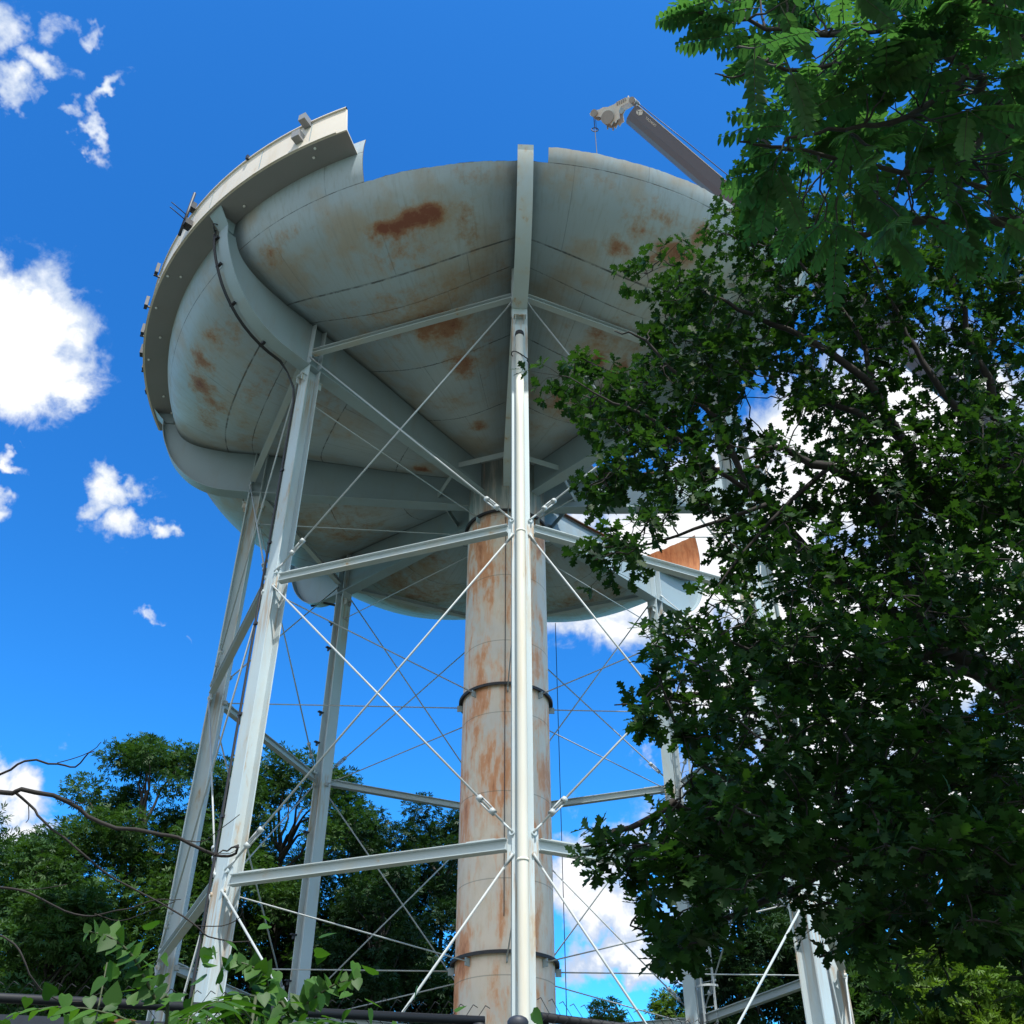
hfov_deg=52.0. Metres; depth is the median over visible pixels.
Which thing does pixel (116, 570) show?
sky
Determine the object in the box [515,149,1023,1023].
oak tree
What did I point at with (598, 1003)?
broadleaf tree
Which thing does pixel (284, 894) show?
broadleaf tree
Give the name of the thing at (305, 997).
climbing vine
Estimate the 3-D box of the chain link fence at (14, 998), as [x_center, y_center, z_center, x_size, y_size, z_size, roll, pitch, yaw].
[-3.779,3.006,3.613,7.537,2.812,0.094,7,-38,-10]
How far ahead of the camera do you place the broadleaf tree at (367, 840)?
60.96 m
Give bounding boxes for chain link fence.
[0,981,489,1023]
[537,997,718,1023]
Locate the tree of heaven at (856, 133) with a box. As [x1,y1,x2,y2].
[655,0,1023,314]
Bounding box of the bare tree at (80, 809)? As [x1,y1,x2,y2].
[0,742,250,1001]
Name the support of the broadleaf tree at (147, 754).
on the ground
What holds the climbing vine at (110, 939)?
on the ground
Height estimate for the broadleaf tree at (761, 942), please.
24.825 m
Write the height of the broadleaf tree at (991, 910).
14.735 m
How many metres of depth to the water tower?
35.47 m
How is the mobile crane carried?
on the ground
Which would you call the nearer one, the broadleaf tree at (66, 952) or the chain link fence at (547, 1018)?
the chain link fence at (547, 1018)
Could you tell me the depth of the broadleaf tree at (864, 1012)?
34.41 m
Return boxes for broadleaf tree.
[0,730,266,1023]
[0,801,22,986]
[0,823,153,1013]
[0,878,147,1020]
[123,740,412,1023]
[129,832,297,1023]
[224,805,452,1023]
[284,864,453,1023]
[355,791,459,1023]
[586,995,630,1022]
[644,985,685,1019]
[658,771,805,1023]
[743,820,867,1023]
[832,808,1023,1023]
[844,954,965,1023]
[889,925,1023,1023]
[939,908,1019,1011]
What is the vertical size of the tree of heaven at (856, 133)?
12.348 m
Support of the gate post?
on the ground
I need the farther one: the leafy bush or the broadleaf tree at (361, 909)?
the broadleaf tree at (361, 909)
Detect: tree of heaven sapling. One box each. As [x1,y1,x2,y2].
[7,1005,222,1023]
[96,1019,135,1023]
[168,994,356,1023]
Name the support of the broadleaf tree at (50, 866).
on the ground
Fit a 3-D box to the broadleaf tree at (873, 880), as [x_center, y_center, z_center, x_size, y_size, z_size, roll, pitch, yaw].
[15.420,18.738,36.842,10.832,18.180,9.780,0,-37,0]
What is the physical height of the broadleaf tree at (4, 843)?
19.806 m
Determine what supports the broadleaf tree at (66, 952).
on the ground
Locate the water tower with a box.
[139,107,854,1023]
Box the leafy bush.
[0,914,542,1023]
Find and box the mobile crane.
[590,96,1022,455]
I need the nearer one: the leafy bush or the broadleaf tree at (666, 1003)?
the leafy bush
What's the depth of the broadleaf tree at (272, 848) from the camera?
58.58 m
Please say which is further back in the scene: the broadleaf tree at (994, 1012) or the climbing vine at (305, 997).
the broadleaf tree at (994, 1012)
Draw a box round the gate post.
[507,1015,528,1023]
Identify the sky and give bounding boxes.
[0,0,1023,1023]
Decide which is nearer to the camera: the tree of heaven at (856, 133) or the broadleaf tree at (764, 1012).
the tree of heaven at (856, 133)
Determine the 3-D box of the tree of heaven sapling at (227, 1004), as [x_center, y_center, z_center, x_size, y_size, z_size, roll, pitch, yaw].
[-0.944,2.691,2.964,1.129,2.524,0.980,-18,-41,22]
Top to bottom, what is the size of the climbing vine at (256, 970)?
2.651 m
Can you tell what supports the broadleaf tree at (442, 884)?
on the ground
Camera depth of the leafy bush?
3.85 m
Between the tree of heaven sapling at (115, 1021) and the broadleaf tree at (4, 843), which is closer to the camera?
the tree of heaven sapling at (115, 1021)
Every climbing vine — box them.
[83,920,181,1023]
[230,951,279,1022]
[269,967,362,1023]
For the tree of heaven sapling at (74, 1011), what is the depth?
3.63 m
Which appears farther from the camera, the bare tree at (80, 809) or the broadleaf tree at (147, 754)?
the broadleaf tree at (147, 754)

